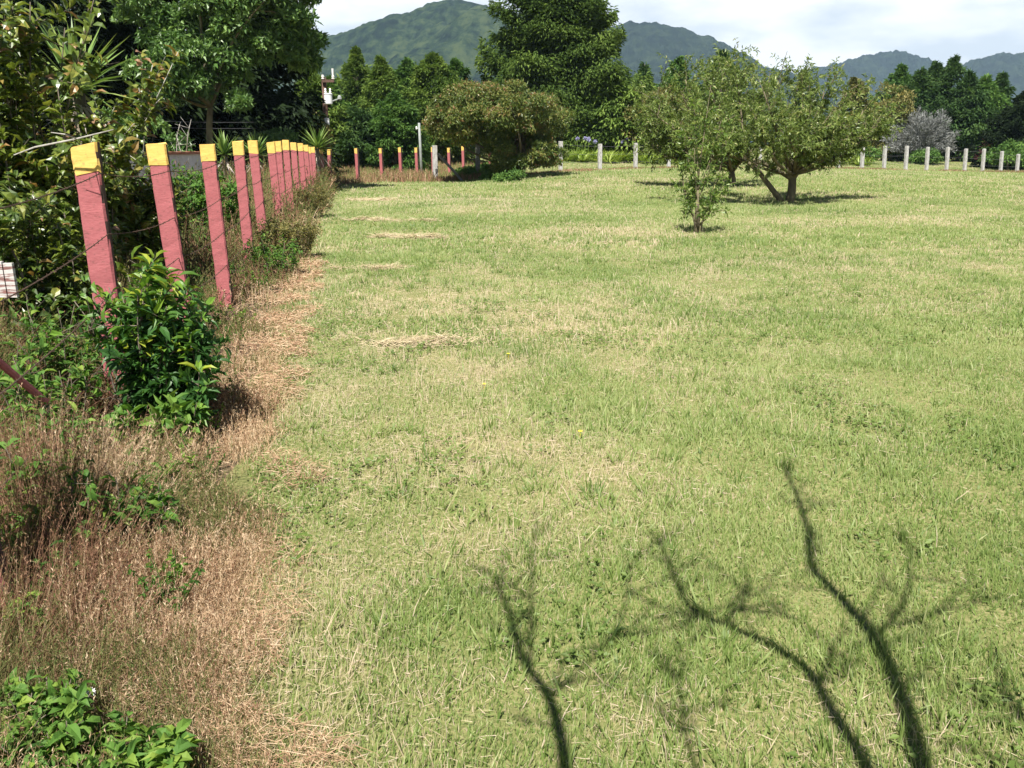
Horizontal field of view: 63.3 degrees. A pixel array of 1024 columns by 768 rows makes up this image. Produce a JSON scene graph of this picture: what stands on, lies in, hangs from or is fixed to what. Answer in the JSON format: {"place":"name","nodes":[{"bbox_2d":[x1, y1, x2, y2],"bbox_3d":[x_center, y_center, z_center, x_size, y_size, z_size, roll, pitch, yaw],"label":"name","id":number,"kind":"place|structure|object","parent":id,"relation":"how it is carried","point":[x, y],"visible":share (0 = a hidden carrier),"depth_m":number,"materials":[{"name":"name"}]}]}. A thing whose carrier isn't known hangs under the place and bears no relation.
{"place":"outdoors","nodes":[
{"label":"outdoors","id":0,"kind":"place"},
{"bbox_2d":[256,0,631,145],"bbox_3d":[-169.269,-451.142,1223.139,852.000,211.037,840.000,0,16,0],"label":"hill","id":1,"kind":"structure","parent":0,"point":[448,30],"depth_m":1081.04,"materials":[{"name":"plant"}]},
{"bbox_2d":[1,148,1023,767],"bbox_3d":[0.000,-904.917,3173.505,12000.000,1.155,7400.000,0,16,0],"label":"ground","id":2,"kind":"structure","parent":0,"point":[245,480],"depth_m":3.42,"materials":[{"name":"plant"}]},
{"bbox_2d":[0,261,18,296],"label":"slatted board","id":3,"kind":"object","parent":2,"relation":"on","point":[8,283],"visible":0.82,"depth_m":4.12,"materials":[{"name":"wood"}]},
{"bbox_2d":[0,541,25,651],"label":"fence post","id":4,"kind":"object","parent":2,"relation":"on","point":[3,568],"visible":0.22,"depth_m":2.60,"materials":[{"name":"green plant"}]},
{"bbox_2d":[0,199,295,488],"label":"barbed wire","id":5,"kind":"object","parent":4,"relation":"attached to","point":[7,480],"visible":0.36,"depth_m":4.12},
{"bbox_2d":[0,179,307,394],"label":"barbed wire","id":6,"kind":"object","parent":4,"relation":"attached to","point":[27,371],"visible":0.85,"depth_m":4.05,"materials":[{"name":"metal"}]},
{"bbox_2d":[0,164,318,303],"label":"barbed wire","id":7,"kind":"object","parent":4,"relation":"attached to","point":[17,292],"visible":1,"depth_m":4.72,"materials":[{"name":"metal"}]},
{"bbox_2d":[0,590,44,668],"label":"leafy weed","id":8,"kind":"object","parent":2,"relation":"on","point":[37,592],"visible":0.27,"depth_m":2.55,"materials":[{"name":"green plant"}]},
{"bbox_2d":[0,358,49,404],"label":"brace rail","id":9,"kind":"object","parent":2,"relation":"on","point":[6,368],"visible":0.82,"depth_m":3.64,"materials":[{"name":"metal"}]},
{"bbox_2d":[0,438,78,530],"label":"leafy weed","id":10,"kind":"object","parent":2,"relation":"on","point":[17,462],"visible":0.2,"depth_m":3.13,"materials":[{"name":"green plant"}]},
{"bbox_2d":[0,385,80,460],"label":"leafy weed","id":11,"kind":"object","parent":2,"relation":"on","point":[44,411],"visible":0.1,"depth_m":3.71,"materials":[{"name":"green plant"}]},
{"bbox_2d":[0,666,103,765],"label":"leafy weed","id":12,"kind":"object","parent":2,"relation":"on","point":[68,698],"visible":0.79,"depth_m":2.12,"materials":[{"name":"green plant"}]},
{"bbox_2d":[0,293,104,404],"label":"leafy weed","id":13,"kind":"object","parent":2,"relation":"on","point":[44,348],"visible":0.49,"depth_m":4.83,"materials":[{"name":"green plant"}]},
{"bbox_2d":[0,486,105,605],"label":"leafy weed","id":14,"kind":"object","parent":2,"relation":"on","point":[36,510],"visible":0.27,"depth_m":2.92,"materials":[{"name":"green plant"}]},
{"bbox_2d":[4,416,104,495],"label":"leafy weed","id":15,"kind":"object","parent":2,"relation":"on","point":[75,422],"visible":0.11,"depth_m":3.47,"materials":[{"name":"green plant"}]},
{"bbox_2d":[0,339,110,442],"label":"leafy weed","id":16,"kind":"object","parent":2,"relation":"on","point":[6,380],"visible":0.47,"depth_m":4.09,"materials":[{"name":"green plant"}]},
{"bbox_2d":[0,0,122,314],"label":"hedge shrub","id":17,"kind":"object","parent":2,"relation":"on","point":[52,172],"visible":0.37,"depth_m":6.72,"materials":[{"name":"green plant"}]},
{"bbox_2d":[0,170,126,351],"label":"hedge shrub","id":18,"kind":"object","parent":2,"relation":"on","point":[21,242],"visible":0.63,"depth_m":5.76,"materials":[{"name":"green plant"}]},
{"bbox_2d":[14,129,112,154],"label":"dead branch","id":19,"kind":"object","parent":18,"relation":"on","point":[62,141],"visible":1,"depth_m":4.80,"materials":[{"name":"wood"}]},
{"bbox_2d":[0,0,141,273],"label":"hedge shrub","id":20,"kind":"object","parent":2,"relation":"on","point":[119,209],"visible":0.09,"depth_m":8.35,"materials":[{"name":"green plant"}]},
{"bbox_2d":[0,0,160,148],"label":"shade tree","id":21,"kind":"object","parent":2,"relation":"on","point":[61,26],"visible":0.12,"depth_m":30.43,"materials":[{"name":"green plant"}]},
{"bbox_2d":[26,459,141,567],"bbox_3d":[-1.612,0.505,3.082,0.399,0.444,0.312,8,18,27],"label":"leafy weed","id":22,"kind":"object","parent":2,"relation":"on","point":[91,493],"visible":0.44,"depth_m":3.05,"materials":[{"name":"green plant"}]},
{"bbox_2d":[32,15,135,144],"bbox_3d":[-4.735,-2.541,9.306,1.518,3.076,1.749,0,16,0],"label":"yucca","id":23,"kind":"object","parent":2,"relation":"on","point":[86,110],"visible":0.22,"depth_m":9.05,"materials":[{"name":"green plant"}]},
{"bbox_2d":[71,142,124,396],"bbox_3d":[-2.539,-0.626,5.170,0.156,1.696,0.079,-3,16,-9],"label":"fence post","id":24,"kind":"object","parent":2,"relation":"on","point":[87,162],"visible":0.65,"depth_m":5.03,"materials":[{"name":"red paint"}]},
{"bbox_2d":[0,150,309,208],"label":"barbed wire","id":25,"kind":"object","parent":24,"relation":"attached to","point":[34,199],"visible":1,"depth_m":4.78,"materials":[{"name":"metal"}]},
{"bbox_2d":[0,710,208,767],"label":"leafy weed","id":26,"kind":"object","parent":2,"relation":"on","point":[165,750],"visible":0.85,"depth_m":2.04,"materials":[{"name":"green plant"}]},
{"bbox_2d":[0,0,220,151],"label":"shade tree","id":27,"kind":"object","parent":2,"relation":"on","point":[123,37],"visible":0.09,"depth_m":32.94,"materials":[{"name":"green plant"}]},
{"bbox_2d":[66,119,184,274],"bbox_3d":[-4.595,-2.017,9.408,1.664,1.883,1.518,-5,17,-18],"label":"hedge shrub","id":28,"kind":"object","parent":2,"relation":"on","point":[146,219],"visible":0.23,"depth_m":9.16,"materials":[{"name":"green plant"}]},
{"bbox_2d":[69,44,188,204],"bbox_3d":[-4.331,-2.301,9.065,1.959,2.565,1.258,0,16,0],"label":"hedge shrub","id":29,"kind":"object","parent":2,"relation":"on","point":[142,115],"visible":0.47,"depth_m":8.77,"materials":[{"name":"green plant"}]},
{"bbox_2d":[80,468,180,551],"bbox_3d":[-1.504,0.506,3.259,0.363,0.359,0.403,-13,20,-38],"label":"leafy weed","id":30,"kind":"object","parent":2,"relation":"on","point":[159,502],"visible":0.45,"depth_m":3.23,"materials":[{"name":"green plant"}]},
{"bbox_2d":[50,244,232,445],"bbox_3d":[-1.957,-0.194,4.522,0.891,1.110,0.797,0,16,0],"label":"glossy shrub","id":31,"kind":"object","parent":2,"relation":"on","point":[158,347],"visible":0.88,"depth_m":4.36,"materials":[{"name":"green plant"}]},
{"bbox_2d":[95,106,195,151],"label":"garden shrub","id":32,"kind":"object","parent":2,"relation":"on","point":[168,138],"visible":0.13,"depth_m":26.64,"materials":[{"name":"green plant"}]},
{"bbox_2d":[114,447,185,494],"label":"leafy weed","id":33,"kind":"object","parent":2,"relation":"on","point":[155,464],"visible":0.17,"depth_m":3.66,"materials":[{"name":"green plant"}]},
{"bbox_2d":[101,388,207,453],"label":"leafy weed","id":34,"kind":"object","parent":2,"relation":"on","point":[162,410],"visible":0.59,"depth_m":4.20,"materials":[{"name":"green plant"}]},
{"bbox_2d":[123,151,201,189],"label":"wall","id":35,"kind":"structure","parent":2,"relation":"on","point":[192,157],"depth_m":24.66,"materials":[{"name":"grey paint"}]},
{"bbox_2d":[30,244,297,635],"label":"verge weeds","id":36,"kind":"object","parent":2,"relation":"on","point":[174,564],"visible":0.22,"depth_m":2.93,"materials":[{"name":"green plant"}]},
{"bbox_2d":[146,142,191,320],"bbox_3d":[-2.613,-0.988,6.419,0.144,1.691,0.080,-5,17,-9],"label":"fence post","id":37,"kind":"object","parent":2,"relation":"on","point":[163,187],"visible":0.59,"depth_m":6.29,"materials":[{"name":"red paint"}]},
{"bbox_2d":[82,0,256,169],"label":"shade tree","id":38,"kind":"object","parent":2,"relation":"on","point":[244,133],"depth_m":36.41,"materials":[{"name":"green plant"}]},
{"bbox_2d":[0,149,376,767],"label":"dry grass","id":39,"kind":"structure","parent":2,"relation":"on","point":[206,520],"depth_m":2.96,"materials":[{"name":"plant"}]},
{"bbox_2d":[130,159,250,246],"bbox_3d":[-4.985,-2.768,12.788,1.875,1.493,1.912,0,16,0],"label":"hedge shrub","id":40,"kind":"object","parent":2,"relation":"on","point":[198,199],"visible":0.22,"depth_m":12.49,"materials":[{"name":"green plant"}]},
{"bbox_2d":[199,144,233,306],"bbox_3d":[-2.908,-1.488,8.204,0.146,1.698,0.079,-4,16,-9],"label":"fence post","id":41,"kind":"object","parent":2,"relation":"on","point":[208,154],"visible":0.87,"depth_m":8.14,"materials":[{"name":"red paint"}]},
{"bbox_2d":[106,0,330,143],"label":"broadleaf tree","id":42,"kind":"object","parent":2,"relation":"on","point":[223,32],"visible":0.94,"depth_m":27.18,"materials":[{"name":"green plant"}]},
{"bbox_2d":[207,127,245,186],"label":"yucca","id":43,"kind":"object","parent":2,"relation":"on","point":[223,148],"visible":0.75,"depth_m":19.25,"materials":[{"name":"green plant"}]},
{"bbox_2d":[146,0,309,178],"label":"shade tree","id":44,"kind":"object","parent":2,"relation":"on","point":[263,78],"visible":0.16,"depth_m":37.49,"materials":[{"name":"green plant"}]},
{"bbox_2d":[232,140,253,262],"bbox_3d":[-3.600,-2.360,11.173,0.145,1.763,0.078,-3,16,-9],"label":"fence post","id":45,"kind":"object","parent":2,"relation":"on","point":[241,181],"visible":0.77,"depth_m":11.08,"materials":[{"name":"red paint"}]},
{"bbox_2d":[242,130,267,171],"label":"yucca","id":46,"kind":"object","parent":2,"relation":"on","point":[260,147],"visible":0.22,"depth_m":22.04,"materials":[{"name":"green plant"}]},
{"bbox_2d":[248,140,265,236],"bbox_3d":[-3.843,-2.782,12.624,0.146,1.775,0.080,-4,16,-9],"label":"fence post","id":47,"kind":"object","parent":2,"relation":"on","point":[253,148],"visible":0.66,"depth_m":12.51,"materials":[{"name":"red paint"}]},
{"bbox_2d":[242,231,302,277],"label":"leafy weed","id":48,"kind":"object","parent":2,"relation":"on","point":[265,251],"visible":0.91,"depth_m":10.34,"materials":[{"name":"green plant"}]},
{"bbox_2d":[204,8,343,173],"bbox_3d":[-11.713,-15.478,39.360,7.299,12.864,6.602,0,16,0],"label":"shade tree","id":49,"kind":"object","parent":2,"relation":"on","point":[308,102],"visible":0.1,"depth_m":38.91,"materials":[{"name":"green plant"}]},
{"bbox_2d":[266,142,282,221],"bbox_3d":[-4.265,-3.457,15.005,0.147,1.777,0.079,-4,16,-9],"label":"fence post","id":50,"kind":"object","parent":2,"relation":"on","point":[272,159],"visible":0.62,"depth_m":14.87,"materials":[{"name":"red paint"}]},
{"bbox_2d":[245,127,312,166],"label":"garden shrub","id":51,"kind":"object","parent":2,"relation":"on","point":[273,134],"visible":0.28,"depth_m":31.37,"materials":[{"name":"green plant"}]},
{"bbox_2d":[274,141,286,213],"bbox_3d":[-4.486,-3.797,16.166,0.144,1.797,0.080,-4,16,-9],"label":"fence post","id":52,"kind":"object","parent":2,"relation":"on","point":[278,146],"visible":0.38,"depth_m":16.03,"materials":[{"name":"red paint"}]},
{"bbox_2d":[253,214,322,256],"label":"feathery weed","id":53,"kind":"object","parent":2,"relation":"on","point":[303,233],"visible":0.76,"depth_m":11.78,"materials":[{"name":"green plant"}]},
{"bbox_2d":[282,140,293,221],"bbox_3d":[-4.782,-4.282,17.805,0.145,1.833,0.079,-3,16,-9],"label":"fence post","id":54,"kind":"object","parent":2,"relation":"on","point":[286,157],"visible":0.63,"depth_m":17.68,"materials":[{"name":"red paint"}]},
{"bbox_2d":[290,142,299,187],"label":"fence post","id":55,"kind":"object","parent":2,"relation":"on","point":[293,148],"visible":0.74,"depth_m":19.55,"materials":[{"name":"red paint"}]},
{"bbox_2d":[297,143,305,193],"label":"fence post","id":56,"kind":"object","parent":2,"relation":"on","point":[301,161],"visible":0.7,"depth_m":21.66,"materials":[{"name":"red paint"}]},
{"bbox_2d":[279,109,335,155],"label":"garden shrub","id":57,"kind":"object","parent":2,"relation":"on","point":[327,134],"visible":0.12,"depth_m":40.96,"materials":[{"name":"green plant"}]},
{"bbox_2d":[293,180,337,217],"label":"feathery weed","id":58,"kind":"object","parent":2,"relation":"on","point":[320,198],"visible":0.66,"depth_m":18.93,"materials":[{"name":"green plant"}]},
{"bbox_2d":[299,122,341,176],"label":"yucca","id":59,"kind":"object","parent":2,"relation":"on","point":[317,143],"visible":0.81,"depth_m":28.80,"materials":[{"name":"green plant"}]},
{"bbox_2d":[294,71,354,165],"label":"cypress","id":60,"kind":"object","parent":2,"relation":"on","point":[315,87],"visible":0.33,"depth_m":49.24,"materials":[{"name":"green plant"}]},
{"bbox_2d":[321,68,341,154],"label":"utility pole","id":61,"kind":"object","parent":2,"relation":"on","point":[326,96],"visible":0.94,"depth_m":44.09,"materials":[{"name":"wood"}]},
{"bbox_2d":[325,74,351,107],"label":"cypress","id":62,"kind":"object","parent":2,"relation":"on","point":[336,89],"visible":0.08,"depth_m":53.51,"materials":[{"name":"green plant"}]},
{"bbox_2d":[336,45,371,107],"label":"cypress","id":63,"kind":"object","parent":2,"relation":"on","point":[353,73],"visible":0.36,"depth_m":55.84,"materials":[{"name":"green plant"}]},
{"bbox_2d":[330,105,386,168],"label":"cypress","id":64,"kind":"object","parent":2,"relation":"on","point":[356,119],"visible":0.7,"depth_m":49.55,"materials":[{"name":"green plant"}]},
{"bbox_2d":[311,261,414,271],"bbox_3d":[-1.906,-1.561,11.114,1.613,0.205,0.625,0,16,0],"label":"straw heap","id":65,"kind":"object","parent":2,"relation":"on","point":[381,266],"visible":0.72,"depth_m":11.07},
{"bbox_2d":[357,53,418,159],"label":"cypress","id":66,"kind":"object","parent":2,"relation":"on","point":[380,82],"visible":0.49,"depth_m":53.18,"materials":[{"name":"green plant"}]},
{"bbox_2d":[339,215,440,221],"bbox_3d":[-2.573,-3.544,17.968,2.422,0.252,0.834,5,17,16],"label":"straw heap","id":67,"kind":"object","parent":2,"relation":"on","point":[376,219],"visible":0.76,"depth_m":17.95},
{"bbox_2d":[363,89,437,170],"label":"cypress","id":68,"kind":"object","parent":2,"relation":"on","point":[392,127],"visible":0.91,"depth_m":48.84,"materials":[{"name":"green plant"}]},
{"bbox_2d":[361,230,447,239],"bbox_3d":[-1.907,-2.610,14.626,1.796,0.250,0.922,0,16,0],"label":"straw heap","id":69,"kind":"object","parent":2,"relation":"on","point":[395,235],"visible":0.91,"depth_m":14.65,"materials":[{"name":"plant"}]},
{"bbox_2d":[350,329,484,349],"bbox_3d":[-0.825,-0.345,6.737,1.305,0.176,0.645,0,16,0],"label":"straw heap","id":70,"kind":"object","parent":2,"relation":"on","point":[443,336],"visible":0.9,"depth_m":6.71,"materials":[{"name":"plant"}]},
{"bbox_2d":[393,56,441,143],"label":"cypress","id":71,"kind":"object","parent":2,"relation":"on","point":[403,71],"visible":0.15,"depth_m":56.82,"materials":[{"name":"green plant"}]},
{"bbox_2d":[392,51,480,163],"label":"cypress","id":72,"kind":"object","parent":2,"relation":"on","point":[431,78],"visible":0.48,"depth_m":53.92,"materials":[{"name":"green plant"}]},
{"bbox_2d":[431,57,482,159],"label":"cypress","id":73,"kind":"object","parent":2,"relation":"on","point":[455,64],"visible":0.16,"depth_m":57.93,"materials":[{"name":"green plant"}]},
{"bbox_2d":[478,162,507,179],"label":"shrub","id":74,"kind":"object","parent":2,"relation":"on","point":[488,174],"visible":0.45,"depth_m":37.31,"materials":[{"name":"green plant"}]},
{"bbox_2d":[420,78,576,177],"bbox_3d":[-0.649,-11.219,36.752,6.389,4.435,6.136,11,19,34],"label":"round bush","id":75,"kind":"object","parent":2,"relation":"on","point":[521,121],"visible":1,"depth_m":35.66,"materials":[{"name":"green plant"}]},
{"bbox_2d":[491,167,526,182],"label":"shrub","id":76,"kind":"object","parent":2,"relation":"on","point":[516,174],"visible":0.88,"depth_m":34.82,"materials":[{"name":"green plant"}]},
{"bbox_2d":[473,0,658,155],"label":"giant cypress","id":77,"kind":"object","parent":2,"relation":"on","point":[577,43],"visible":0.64,"depth_m":53.22,"materials":[{"name":"green plant"}]},
{"bbox_2d":[555,134,599,153],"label":"garden shrub","id":78,"kind":"object","parent":2,"relation":"on","point":[567,145],"visible":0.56,"depth_m":53.85,"materials":[{"name":"green plant"}]},
{"bbox_2d":[563,136,595,161],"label":"strappy plant","id":79,"kind":"object","parent":2,"relation":"on","point":[582,158],"visible":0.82,"depth_m":51.65,"materials":[{"name":"green plant"}]},
{"bbox_2d":[564,78,653,154],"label":"tree","id":80,"kind":"object","parent":2,"relation":"on","point":[622,100],"visible":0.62,"depth_m":53.01,"materials":[{"name":"green plant"}]},
{"bbox_2d":[593,150,639,163],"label":"strappy plant","id":81,"kind":"object","parent":2,"relation":"on","point":[611,158],"visible":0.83,"depth_m":51.63,"materials":[{"name":"green plant"}]},
{"bbox_2d":[634,61,652,111],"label":"conifer","id":82,"kind":"object","parent":2,"relation":"on","point":[643,67],"visible":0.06,"depth_m":79.50,"materials":[{"name":"green plant"}]},
{"bbox_2d":[615,84,692,155],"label":"tree","id":83,"kind":"object","parent":2,"relation":"on","point":[633,136],"visible":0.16,"depth_m":52.22,"materials":[{"name":"green plant"}]},
{"bbox_2d":[654,55,692,148],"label":"conifer","id":84,"kind":"object","parent":2,"relation":"on","point":[678,61],"visible":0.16,"depth_m":68.93,"materials":[{"name":"green plant"}]},
{"bbox_2d":[670,82,736,232],"bbox_3d":[3.546,-4.093,15.256,1.269,2.805,0.973,0,16,0],"label":"young tree","id":85,"kind":"object","parent":2,"relation":"on","point":[709,202],"visible":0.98,"depth_m":15.23,"materials":[{"name":"green plant"}]},
{"bbox_2d":[630,38,792,185],"bbox_3d":[7.202,-9.669,29.637,5.783,5.414,4.158,-8,18,-25],"label":"orchard tree","id":86,"kind":"object","parent":2,"relation":"on","point":[666,141],"visible":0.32,"depth_m":29.69,"materials":[{"name":"green plant"}]},
{"bbox_2d":[697,49,747,127],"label":"conifer","id":87,"kind":"object","parent":2,"relation":"on","point":[725,55],"visible":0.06,"depth_m":76.47,"materials":[{"name":"green plant"}]},
{"bbox_2d":[639,53,907,202],"bbox_3d":[7.643,-7.243,23.716,7.028,4.337,5.557,-14,21,-41],"label":"orchard tree","id":88,"kind":"object","parent":2,"relation":"on","point":[819,143],"visible":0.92,"depth_m":22.98,"materials":[{"name":"green plant"}]},
{"bbox_2d":[826,76,891,154],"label":"conifer","id":89,"kind":"object","parent":2,"relation":"on","point":[852,82],"visible":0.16,"depth_m":73.10,"materials":[{"name":"green plant"}]},
{"bbox_2d":[863,82,916,160],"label":"tree","id":90,"kind":"object","parent":2,"relation":"on","point":[900,100],"visible":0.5,"depth_m":69.72,"materials":[{"name":"green plant"}]},
{"bbox_2d":[869,62,926,160],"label":"conifer","id":91,"kind":"object","parent":2,"relation":"on","point":[899,75],"visible":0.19,"depth_m":76.69,"materials":[{"name":"green plant"}]},
{"bbox_2d":[878,66,957,161],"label":"conifer","id":92,"kind":"object","parent":2,"relation":"on","point":[925,98],"visible":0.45,"depth_m":74.79,"materials":[{"name":"green plant"}]},
{"bbox_2d":[880,105,959,162],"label":"bare bush","id":93,"kind":"object","parent":2,"relation":"on","point":[913,134],"visible":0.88,"depth_m":67.91,"materials":[{"name":"plant"}]},
{"bbox_2d":[903,147,941,164],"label":"garden shrub","id":94,"kind":"object","parent":2,"relation":"on","point":[919,156],"visible":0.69,"depth_m":66.68,"materials":[{"name":"green plant"}]},
{"bbox_2d":[900,60,955,160],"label":"conifer","id":95,"kind":"object","parent":2,"relation":"on","point":[935,70],"visible":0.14,"depth_m":77.50,"materials":[{"name":"green plant"}]},
{"bbox_2d":[929,53,976,160],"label":"conifer","id":96,"kind":"object","parent":2,"relation":"on","point":[954,68],"visible":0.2,"depth_m":76.46,"materials":[{"name":"green plant"}]},
{"bbox_2d":[932,68,999,161],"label":"conifer","id":97,"kind":"object","parent":2,"relation":"on","point":[963,95],"visible":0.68,"depth_m":73.88,"materials":[{"name":"green plant"}]},
{"bbox_2d":[950,73,1013,159],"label":"conifer","id":98,"kind":"object","parent":2,"relation":"on","point":[996,97],"visible":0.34,"depth_m":74.50,"materials":[{"name":"green plant"}]},
{"bbox_2d":[966,90,1023,169],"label":"conifer","id":99,"kind":"object","parent":2,"relation":"on","point":[1009,119],"visible":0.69,"depth_m":62.66,"materials":[{"name":"green plant"}]},
{"bbox_2d":[978,138,1023,169],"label":"garden shrub","id":100,"kind":"object","parent":2,"relation":"on","point":[1006,148],"visible":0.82,"depth_m":60.81,"materials":[{"name":"green plant"}]},
{"bbox_2d":[994,70,1015,106],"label":"conifer","id":101,"kind":"object","parent":2,"relation":"on","point":[1002,80],"visible":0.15,"depth_m":77.73,"materials":[{"name":"green plant"}]},
{"bbox_2d":[20,0,1023,73],"label":"sky","id":102,"kind":"structure","parent":0,"point":[826,30],"materials":[{"name":"white"}]},
{"bbox_2d":[332,156,1023,184],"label":"rough grass","id":103,"kind":"structure","parent":0,"point":[374,174],"depth_m":40.72,"materials":[{"name":"plant"}]},
{"bbox_2d":[606,20,848,143],"bbox_3d":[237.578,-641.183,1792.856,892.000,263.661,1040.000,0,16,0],"label":"hill","id":104,"kind":"structure","parent":0,"point":[645,42],"depth_m":1641.94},
{"bbox_2d":[797,50,944,108],"bbox_3d":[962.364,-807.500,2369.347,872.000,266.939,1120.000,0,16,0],"label":"hill","id":105,"kind":"structure","parent":0,"point":[880,66],"depth_m":2221.93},
{"bbox_2d":[952,52,1023,102],"bbox_3d":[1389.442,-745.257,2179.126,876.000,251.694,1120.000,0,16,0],"label":"hill","id":106,"kind":"structure","parent":0,"point":[1012,65],"depth_m":2056.91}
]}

